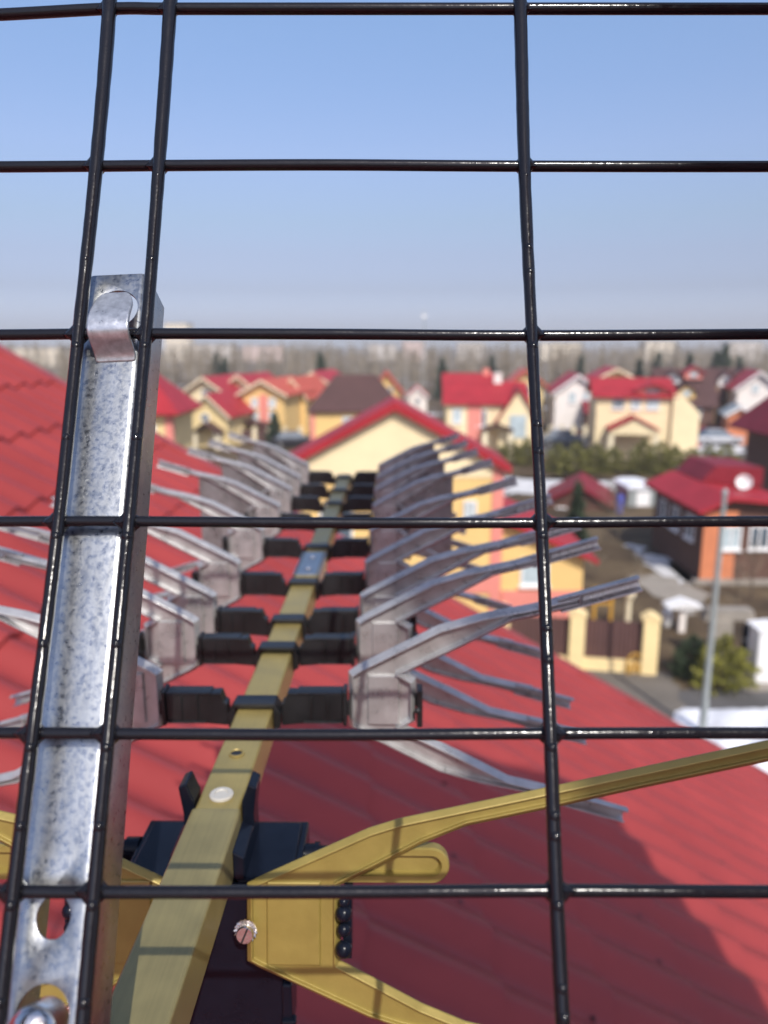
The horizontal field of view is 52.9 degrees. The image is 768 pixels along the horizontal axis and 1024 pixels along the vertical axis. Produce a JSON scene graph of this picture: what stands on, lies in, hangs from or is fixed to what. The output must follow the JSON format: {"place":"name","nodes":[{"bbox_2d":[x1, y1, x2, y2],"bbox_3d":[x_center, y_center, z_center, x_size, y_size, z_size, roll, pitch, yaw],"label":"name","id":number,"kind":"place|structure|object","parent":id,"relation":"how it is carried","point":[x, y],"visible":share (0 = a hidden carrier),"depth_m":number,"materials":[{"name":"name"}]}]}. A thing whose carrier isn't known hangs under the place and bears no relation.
{"place":"outdoors","nodes":[
{"label":"outdoors","id":0,"kind":"place"},
{"bbox_2d":[155,375,202,449],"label":"hipped house","id":1,"kind":"structure","parent":0,"point":[176,406],"depth_m":39.20,"materials":[{"name":"tile"}]},
{"bbox_2d":[235,375,316,442],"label":"gabled house","id":2,"kind":"structure","parent":0,"point":[264,399],"depth_m":75.27,"materials":[{"name":"beige paint"}]},
{"bbox_2d":[306,369,340,385],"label":"gabled house","id":3,"kind":"structure","parent":0,"point":[326,376],"depth_m":91.83,"materials":[{"name":"tile"}]},
{"bbox_2d":[0,345,767,1023],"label":"house","id":4,"kind":"structure","parent":0,"point":[642,961],"depth_m":2.38,"materials":[{"name":"red metal"}]},
{"bbox_2d":[0,0,767,1023],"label":"tv antenna","id":5,"kind":"object","parent":4,"relation":"attached to","point":[220,904],"visible":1,"depth_m":0.23,"materials":[{"name":"gold metal"}]},
{"bbox_2d":[0,0,767,347],"label":"sky","id":6,"kind":"structure","parent":0,"point":[238,249],"materials":[{"name":"blue"}]},
{"bbox_2d":[379,369,404,398],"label":"gabled house","id":7,"kind":"structure","parent":0,"point":[388,380],"depth_m":92.08,"materials":[{"name":"red"}]},
{"bbox_2d":[41,348,767,689],"bbox_3d":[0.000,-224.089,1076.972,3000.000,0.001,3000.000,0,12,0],"label":"ground","id":8,"kind":"structure","parent":0,"point":[616,562],"depth_m":36.72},
{"bbox_2d":[3,346,70,366],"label":"apartment block","id":9,"kind":"structure","parent":8,"relation":"on","point":[49,351],"depth_m":330.38,"materials":[{"name":"concrete"}]},
{"bbox_2d":[164,352,182,384],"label":"bare tree","id":10,"kind":"object","parent":8,"relation":"on","point":[167,370],"visible":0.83,"depth_m":127.94,"materials":[{"name":"plant"}]},
{"bbox_2d":[163,323,193,361],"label":"apartment block","id":11,"kind":"structure","parent":8,"relation":"on","point":[172,342],"depth_m":422.33,"materials":[{"name":"concrete"}]},
{"bbox_2d":[183,373,242,400],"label":"gabled house","id":12,"kind":"structure","parent":8,"relation":"on","point":[198,389],"depth_m":82.40,"materials":[{"name":"tile"}]},
{"bbox_2d":[211,351,220,374],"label":"spruce tree","id":13,"kind":"object","parent":8,"relation":"on","point":[218,367],"visible":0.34,"depth_m":148.88,"materials":[{"name":"green plant"}]},
{"bbox_2d":[193,345,239,361],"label":"apartment block","id":14,"kind":"structure","parent":8,"relation":"on","point":[220,347],"depth_m":430.59,"materials":[{"name":"concrete"}]},
{"bbox_2d":[192,389,255,449],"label":"gabled house","id":15,"kind":"structure","parent":8,"relation":"on","point":[218,416],"depth_m":70.41,"materials":[{"name":"paint"}]},
{"bbox_2d":[219,356,229,374],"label":"spruce tree","id":16,"kind":"object","parent":8,"relation":"on","point":[224,365],"visible":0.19,"depth_m":124.22,"materials":[{"name":"green plant"}]},
{"bbox_2d":[227,342,242,373],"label":"bare tree","id":17,"kind":"object","parent":8,"relation":"on","point":[231,363],"visible":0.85,"depth_m":136.14,"materials":[{"name":"brown plant"}]},
{"bbox_2d":[229,372,274,388],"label":"gabled house","id":18,"kind":"structure","parent":8,"relation":"on","point":[242,381],"depth_m":86.65,"materials":[{"name":"tile"}]},
{"bbox_2d":[242,345,284,360],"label":"apartment block","id":19,"kind":"structure","parent":8,"relation":"on","point":[255,348],"depth_m":440.64,"materials":[{"name":"concrete"}]},
{"bbox_2d":[240,426,302,443],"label":"garden fence","id":20,"kind":"object","parent":8,"relation":"on","point":[254,433],"visible":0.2,"depth_m":73.12,"materials":[{"name":"beige paint"}]},
{"bbox_2d":[263,411,281,444],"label":"conifer tree","id":21,"kind":"object","parent":8,"relation":"on","point":[272,425],"visible":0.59,"depth_m":71.72,"materials":[{"name":"green plant"}]},
{"bbox_2d":[277,344,293,375],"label":"bare tree","id":22,"kind":"object","parent":8,"relation":"on","point":[282,365],"visible":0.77,"depth_m":120.35,"materials":[{"name":"plant"}]},
{"bbox_2d":[271,430,310,448],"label":"parked car","id":23,"kind":"object","parent":8,"relation":"on","point":[281,439],"visible":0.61,"depth_m":69.93,"materials":[{"name":"paint"}]},
{"bbox_2d":[287,374,325,434],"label":"gabled house","id":24,"kind":"structure","parent":8,"relation":"on","point":[315,381],"depth_m":81.11,"materials":[{"name":"tile"}]},
{"bbox_2d":[315,350,325,370],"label":"spruce tree","id":25,"kind":"object","parent":8,"relation":"on","point":[320,364],"visible":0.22,"depth_m":129.00,"materials":[{"name":"green plant"}]},
{"bbox_2d":[306,374,392,439],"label":"hipped house","id":26,"kind":"structure","parent":8,"relation":"on","point":[341,399],"depth_m":60.28,"materials":[{"name":"tile"}]},
{"bbox_2d":[369,345,394,359],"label":"apartment block","id":27,"kind":"structure","parent":8,"relation":"on","point":[382,347],"depth_m":470.64,"materials":[{"name":"concrete"}]},
{"bbox_2d":[0,340,767,385],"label":"forest","id":28,"kind":"object","parent":8,"relation":"on","point":[300,357],"visible":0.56,"depth_m":204.45,"materials":[{"name":"plant"}]},
{"bbox_2d":[375,345,395,375],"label":"bare tree","id":29,"kind":"object","parent":8,"relation":"on","point":[386,354],"visible":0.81,"depth_m":136.33,"materials":[{"name":"plant"}]},
{"bbox_2d":[393,350,417,401],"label":"bare tree","id":30,"kind":"object","parent":8,"relation":"on","point":[411,379],"visible":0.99,"depth_m":124.17,"materials":[{"name":"plant"}]},
{"bbox_2d":[402,340,424,360],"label":"apartment block","id":31,"kind":"structure","parent":8,"relation":"on","point":[415,343],"depth_m":450.62,"materials":[{"name":"concrete"}]},
{"bbox_2d":[412,357,428,389],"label":"bare tree","id":32,"kind":"object","parent":8,"relation":"on","point":[421,375],"visible":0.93,"depth_m":125.18,"materials":[{"name":"plant"}]},
{"bbox_2d":[418,347,436,394],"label":"bare tree","id":33,"kind":"object","parent":8,"relation":"on","point":[431,370],"visible":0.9,"depth_m":143.29,"materials":[{"name":"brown plant"}]},
{"bbox_2d":[431,357,447,399],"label":"spruce tree","id":34,"kind":"object","parent":8,"relation":"on","point":[440,371],"visible":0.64,"depth_m":131.51,"materials":[{"name":"green plant"}]},
{"bbox_2d":[441,368,493,423],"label":"long house","id":35,"kind":"structure","parent":8,"relation":"on","point":[485,375],"depth_m":76.25,"materials":[{"name":"tile"}]},
{"bbox_2d":[455,342,484,360],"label":"apartment block","id":36,"kind":"structure","parent":8,"relation":"on","point":[457,344],"depth_m":440.49,"materials":[{"name":"concrete"}]},
{"bbox_2d":[442,373,530,462],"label":"long house","id":37,"kind":"structure","parent":8,"relation":"on","point":[494,415],"depth_m":62.24,"materials":[{"name":"red metal"}]},
{"bbox_2d":[451,409,462,423],"bbox_3d":[5.904,-7.730,62.325,0.920,1.170,0.140,1,12,4],"label":"window","id":38,"kind":"structure","parent":37,"relation":"in","point":[456,413],"depth_m":62.35,"materials":[{"name":"white glass"}]},
{"bbox_2d":[501,348,512,380],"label":"bare tree","id":39,"kind":"object","parent":8,"relation":"on","point":[507,363],"visible":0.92,"depth_m":145.54,"materials":[{"name":"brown plant"}]},
{"bbox_2d":[498,439,520,462],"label":"thuja bush","id":40,"kind":"object","parent":8,"relation":"on","point":[503,452],"visible":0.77,"depth_m":61.03,"materials":[{"name":"green plant"}]},
{"bbox_2d":[514,436,532,465],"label":"thuja bush","id":41,"kind":"object","parent":8,"relation":"on","point":[521,451],"visible":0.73,"depth_m":59.64,"materials":[{"name":"green plant"}]},
{"bbox_2d":[544,347,565,384],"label":"bare tree","id":42,"kind":"object","parent":8,"relation":"on","point":[555,369],"visible":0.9,"depth_m":120.66,"materials":[{"name":"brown plant"}]},
{"bbox_2d":[544,443,571,472],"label":"thuja bush","id":43,"kind":"object","parent":8,"relation":"on","point":[552,458],"visible":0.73,"depth_m":56.46,"materials":[{"name":"green plant"}]},
{"bbox_2d":[504,476,615,495],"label":"snow","id":44,"kind":"structure","parent":8,"relation":"on","point":[525,484],"depth_m":52.22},
{"bbox_2d":[538,343,581,359],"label":"apartment block","id":45,"kind":"structure","parent":8,"relation":"on","point":[546,347],"depth_m":460.76,"materials":[{"name":"concrete"}]},
{"bbox_2d":[545,371,589,428],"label":"gabled house","id":46,"kind":"structure","parent":8,"relation":"on","point":[568,401],"depth_m":78.34,"materials":[{"name":"paint"}]},
{"bbox_2d":[548,425,587,442],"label":"garden fence","id":47,"kind":"object","parent":8,"relation":"on","point":[583,431],"visible":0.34,"depth_m":74.01,"materials":[{"name":"beige paint"}]},
{"bbox_2d":[552,441,594,474],"bbox_3d":[13.787,-3.939,55.830,2.798,2.440,3.073,11,16,41],"label":"thuja bush","id":48,"kind":"object","parent":8,"relation":"on","point":[576,460],"visible":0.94,"depth_m":55.46,"materials":[{"name":"green plant"}]},
{"bbox_2d":[493,602,662,675],"bbox_3d":[5.513,3.656,22.307,4.693,1.800,0.480,2,12,9],"label":"panel fence","id":49,"kind":"object","parent":8,"relation":"on","point":[580,640],"visible":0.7,"depth_m":22.14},
{"bbox_2d":[566,480,590,540],"bbox_3d":[9.205,-0.047,36.719,1.417,2.982,1.330,2,12,10],"label":"conifer tree","id":50,"kind":"object","parent":8,"relation":"on","point":[578,504],"visible":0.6,"depth_m":36.51,"materials":[{"name":"green plant"}]},
{"bbox_2d":[546,471,613,510],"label":"brick shed","id":51,"kind":"structure","parent":8,"relation":"on","point":[561,492],"depth_m":44.22,"materials":[{"name":"red brick"}]},
{"bbox_2d":[575,354,585,375],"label":"spruce tree","id":52,"kind":"object","parent":8,"relation":"on","point":[580,368],"visible":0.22,"depth_m":135.06,"materials":[{"name":"green plant"}]},
{"bbox_2d":[584,528,606,579],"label":"bare shrub","id":53,"kind":"object","parent":8,"relation":"on","point":[595,555],"visible":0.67,"depth_m":30.66,"materials":[{"name":"brown plant"}]},
{"bbox_2d":[580,442,618,474],"bbox_3d":[15.402,-3.937,56.023,2.654,2.353,3.025,-3,13,-12],"label":"thuja bush","id":54,"kind":"object","parent":8,"relation":"on","point":[598,454],"visible":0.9,"depth_m":55.57,"materials":[{"name":"green plant"}]},
{"bbox_2d":[592,599,612,620],"bbox_3d":[6.951,3.219,24.558,0.620,1.700,0.100,0,12,0],"label":"pergola","id":55,"kind":"object","parent":8,"relation":"on","point":[609,602],"visible":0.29,"depth_m":24.47,"materials":[{"name":"paint"}]},
{"bbox_2d":[595,478,626,528],"bbox_3d":[11.608,-0.433,39.329,1.635,2.781,1.589,10,16,39],"label":"bare shrub","id":56,"kind":"object","parent":8,"relation":"on","point":[609,495],"visible":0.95,"depth_m":39.15,"materials":[{"name":"brown plant"}]},
{"bbox_2d":[596,445,628,472],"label":"thuja bush","id":57,"kind":"object","parent":8,"relation":"on","point":[613,448],"visible":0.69,"depth_m":56.36,"materials":[{"name":"green plant"}]},
{"bbox_2d":[624,593,635,621],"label":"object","id":58,"kind":"object","parent":8,"relation":"on","point":[628,598],"visible":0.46,"depth_m":25.08,"materials":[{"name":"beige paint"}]},
{"bbox_2d":[614,477,654,506],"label":"storage shed","id":59,"kind":"structure","parent":8,"relation":"on","point":[637,492],"depth_m":44.83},
{"bbox_2d":[636,492,649,505],"bbox_3d":[15.034,-0.744,44.775,0.760,0.840,0.027,0,12,0],"label":"door","id":60,"kind":"structure","parent":59,"relation":"in","point":[643,498],"depth_m":44.77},
{"bbox_2d":[633,357,645,377],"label":"spruce tree","id":61,"kind":"object","parent":8,"relation":"on","point":[638,371],"visible":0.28,"depth_m":125.36,"materials":[{"name":"green plant"}]},
{"bbox_2d":[585,377,699,462],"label":"long house","id":62,"kind":"structure","parent":8,"relation":"on","point":[626,414],"depth_m":61.89,"materials":[{"name":"paint"}]},
{"bbox_2d":[611,398,624,409],"bbox_3d":[18.860,-8.692,62.038,1.070,0.920,0.140,2,12,10],"label":"window","id":63,"kind":"structure","parent":62,"relation":"in","point":[617,403],"depth_m":62.06,"materials":[{"name":"white glass"}]},
{"bbox_2d":[630,398,641,409],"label":"window","id":64,"kind":"structure","parent":62,"relation":"in","point":[635,402],"depth_m":61.84,"materials":[{"name":"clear glass"}]},
{"bbox_2d":[645,398,659,409],"bbox_3d":[21.471,-8.597,61.597,1.120,0.920,0.140,2,12,10],"label":"window","id":65,"kind":"structure","parent":62,"relation":"in","point":[651,403],"depth_m":61.61,"materials":[{"name":"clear glass"}]},
{"bbox_2d":[625,438,664,474],"bbox_3d":[18.823,-4.038,55.806,2.562,2.643,2.606,1,12,3],"label":"thuja bush","id":66,"kind":"object","parent":8,"relation":"on","point":[633,468],"visible":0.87,"depth_m":55.63,"materials":[{"name":"green plant"}]},
{"bbox_2d":[648,350,664,377],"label":"spruce tree","id":67,"kind":"object","parent":8,"relation":"on","point":[655,363],"visible":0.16,"depth_m":139.04,"materials":[{"name":"green plant"}]},
{"bbox_2d":[638,340,675,360],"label":"apartment block","id":68,"kind":"structure","parent":8,"relation":"on","point":[653,344],"depth_m":450.75,"materials":[{"name":"concrete"}]},
{"bbox_2d":[623,544,695,583],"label":"snow","id":69,"kind":"structure","parent":8,"relation":"on","point":[665,566],"depth_m":32.68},
{"bbox_2d":[637,440,681,475],"bbox_3d":[19.835,-3.878,55.307,3.073,2.542,2.798,-4,13,-16],"label":"thuja bush","id":70,"kind":"object","parent":8,"relation":"on","point":[669,455],"visible":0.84,"depth_m":55.11,"materials":[{"name":"green plant"}]},
{"bbox_2d":[655,444,686,472],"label":"thuja bush","id":71,"kind":"object","parent":8,"relation":"on","point":[676,449],"visible":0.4,"depth_m":55.71,"materials":[{"name":"green plant"}]},
{"bbox_2d":[662,596,702,632],"bbox_3d":[9.739,3.375,25.209,1.160,1.120,0.600,0,12,0],"label":"garden canopy","id":72,"kind":"object","parent":8,"relation":"on","point":[680,604],"visible":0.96,"depth_m":25.08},
{"bbox_2d":[665,633,716,680],"bbox_3d":[8.719,4.034,21.697,1.270,1.320,1.427,9,15,36],"label":"shrub","id":73,"kind":"object","parent":8,"relation":"on","point":[683,661],"visible":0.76,"depth_m":21.60,"materials":[{"name":"green plant"}]},
{"bbox_2d":[694,444,721,456],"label":"thuja bush","id":74,"kind":"object","parent":8,"relation":"on","point":[708,453],"visible":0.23,"depth_m":55.48,"materials":[{"name":"green plant"}]},
{"bbox_2d":[674,443,745,469],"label":"snow","id":75,"kind":"structure","parent":8,"relation":"on","point":[736,448],"depth_m":69.84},
{"bbox_2d":[699,489,727,726],"bbox_3d":[7.648,2.436,17.915,0.180,6.047,0.198,0,12,0],"label":"utility pole","id":76,"kind":"object","parent":8,"relation":"on","point":[704,710],"visible":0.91,"depth_m":17.92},
{"bbox_2d":[673,708,767,771],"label":"snow","id":77,"kind":"structure","parent":8,"relation":"on","point":[734,717],"depth_m":19.01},
{"bbox_2d":[716,343,732,367],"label":"spruce tree","id":78,"kind":"object","parent":8,"relation":"on","point":[726,361],"visible":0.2,"depth_m":120.92,"materials":[{"name":"green plant"}]},
{"bbox_2d":[711,442,741,458],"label":"thuja bush","id":79,"kind":"object","parent":8,"relation":"on","point":[727,447],"visible":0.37,"depth_m":55.69,"materials":[{"name":"green plant"}]},
{"bbox_2d":[690,632,763,696],"bbox_3d":[9.255,4.046,20.974,1.879,1.603,1.764,-5,13,-24],"label":"garden shrub","id":80,"kind":"object","parent":8,"relation":"on","point":[738,674],"visible":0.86,"depth_m":20.82,"materials":[{"name":"green plant"}]},
{"bbox_2d":[713,367,755,424],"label":"long house","id":81,"kind":"structure","parent":8,"relation":"on","point":[723,376],"depth_m":90.78,"materials":[{"name":"brown metal"}]},
{"bbox_2d":[719,559,761,605],"bbox_3d":[11.987,2.707,26.271,1.479,2.177,1.196,-10,16,-39],"label":"bare shrub","id":82,"kind":"object","parent":8,"relation":"on","point":[737,588],"visible":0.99,"depth_m":26.30,"materials":[{"name":"brown plant"}]},
{"bbox_2d":[721,342,764,361],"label":"apartment block","id":83,"kind":"structure","parent":8,"relation":"on","point":[749,345],"depth_m":430.67,"materials":[{"name":"concrete"}]},
{"bbox_2d":[739,624,749,668],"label":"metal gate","id":84,"kind":"structure","parent":8,"relation":"on","point":[745,637],"depth_m":21.91,"materials":[{"name":"metal"}]},
{"bbox_2d":[722,368,767,409],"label":"gabled house","id":85,"kind":"structure","parent":8,"relation":"on","point":[747,388],"depth_m":84.55,"materials":[{"name":"white paint"}]},
{"bbox_2d":[722,536,767,600],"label":"bare shrub","id":86,"kind":"object","parent":8,"relation":"on","point":[753,571],"visible":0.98,"depth_m":28.07,"materials":[{"name":"brown plant"}]},
{"bbox_2d":[726,619,767,691],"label":"utility cabinet","id":87,"kind":"object","parent":8,"relation":"on","point":[758,642],"visible":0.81,"depth_m":21.09,"materials":[{"name":"metal"}]},
{"bbox_2d":[406,384,428,412],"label":"gabled house","id":88,"kind":"structure","parent":0,"point":[417,395],"depth_m":98.11,"materials":[{"name":"white"}]},
{"bbox_2d":[289,395,598,617],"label":"gabled house","id":89,"kind":"structure","parent":0,"point":[372,438],"depth_m":25.09,"materials":[{"name":"paint"}]},
{"bbox_2d":[464,501,476,516],"bbox_3d":[2.813,-0.023,25.133,0.540,0.690,0.140,0,12,0],"label":"window","id":90,"kind":"structure","parent":89,"relation":"in","point":[470,507],"depth_m":25.14,"materials":[{"name":"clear glass"}]},
{"bbox_2d":[504,367,548,410],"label":"gabled house","id":91,"kind":"structure","parent":0,"point":[520,374],"depth_m":84.13,"materials":[{"name":"red"}]},
{"bbox_2d":[583,365,633,379],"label":"gabled house","id":92,"kind":"structure","parent":0,"point":[607,371],"depth_m":82.18,"materials":[{"name":"beige metal"}]},
{"bbox_2d":[524,442,745,455],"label":"road","id":93,"kind":"structure","parent":0,"point":[564,445],"depth_m":71.31,"materials":[{"name":"asphalt"}]},
{"bbox_2d":[543,428,583,445],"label":"parked car","id":94,"kind":"object","parent":93,"relation":"on","point":[561,435],"visible":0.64,"depth_m":71.46,"materials":[{"name":"grey paint"}]},
{"bbox_2d":[698,428,743,445],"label":"parked car","id":95,"kind":"object","parent":93,"relation":"on","point":[707,436],"visible":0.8,"depth_m":71.42,"materials":[{"name":"silver paint"}]},
{"bbox_2d":[585,670,686,718],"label":"path","id":96,"kind":"structure","parent":0,"point":[659,692],"depth_m":21.16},
{"bbox_2d":[626,653,642,674],"bbox_3d":[7.154,4.330,21.977,0.500,0.631,0.132,0,12,0],"label":"trellis","id":97,"kind":"object","parent":96,"relation":"on","point":[635,661],"visible":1,"depth_m":21.97,"materials":[{"name":"paint"}]},
{"bbox_2d":[661,609,672,627],"bbox_3d":[9.425,3.561,25.698,0.360,0.550,0.360,0,12,0],"label":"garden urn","id":98,"kind":"object","parent":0,"point":[668,613],"visible":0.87,"depth_m":25.58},
{"bbox_2d":[631,573,711,615],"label":"path","id":99,"kind":"structure","parent":0,"point":[660,586],"depth_m":29.63,"materials":[{"name":"concrete"}]},
{"bbox_2d":[650,365,718,425],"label":"long house","id":100,"kind":"structure","parent":0,"point":[695,387],"depth_m":86.90,"materials":[{"name":"tile"}]},
{"bbox_2d":[644,456,767,584],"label":"brick house","id":101,"kind":"structure","parent":0,"point":[693,485],"depth_m":31.21,"materials":[{"name":"red metal"}]},
{"bbox_2d":[658,498,667,516],"bbox_3d":[12.470,-0.037,34.550,0.140,1.070,1.020,0,12,0],"label":"window","id":102,"kind":"structure","parent":101,"relation":"in","point":[663,504],"depth_m":34.53,"materials":[{"name":"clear glass"}]},
{"bbox_2d":[668,504,680,533],"bbox_3d":[12.470,0.281,33.084,0.140,1.070,1.020,0,12,0],"label":"window","id":103,"kind":"structure","parent":101,"relation":"in","point":[675,511],"depth_m":33.02,"materials":[{"name":"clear glass"}]},
{"bbox_2d":[682,512,694,542],"bbox_3d":[12.470,0.620,31.520,0.140,1.070,1.020,0,12,0],"label":"window","id":104,"kind":"structure","parent":101,"relation":"in","point":[689,532],"depth_m":31.50,"materials":[{"name":"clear glass"}]},
{"bbox_2d":[722,527,741,551],"bbox_3d":[13.580,1.049,30.171,0.900,1.020,0.140,0,12,0],"label":"window","id":105,"kind":"structure","parent":101,"relation":"in","point":[732,535],"depth_m":30.19,"materials":[{"name":"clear glass"}]},
{"bbox_2d":[736,474,752,489],"bbox_3d":[14.658,-1.096,31.464,0.642,0.860,0.535,-9,15,-35],"label":"satellite dish","id":106,"kind":"object","parent":101,"relation":"attached to","point":[744,481],"visible":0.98,"depth_m":31.53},
{"bbox_2d":[746,527,767,550],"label":"window","id":107,"kind":"structure","parent":101,"relation":"in","point":[761,533],"depth_m":30.26,"materials":[{"name":"clear glass"}]},
{"bbox_2d":[678,689,767,708],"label":"road","id":108,"kind":"structure","parent":0,"point":[693,698],"depth_m":20.45,"materials":[{"name":"asphalt"}]},
{"bbox_2d":[700,606,755,663],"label":"garden wall","id":109,"kind":"structure","parent":0,"point":[726,616],"depth_m":22.54,"materials":[{"name":"concrete"}]},
{"bbox_2d":[717,402,747,444],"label":"garden house","id":110,"kind":"structure","parent":0,"point":[733,411],"depth_m":72.40,"materials":[{"name":"orange brick"}]},
{"bbox_2d":[727,397,767,490],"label":"hipped house","id":111,"kind":"structure","parent":0,"point":[753,421],"depth_m":43.54,"materials":[{"name":"brown wood"}]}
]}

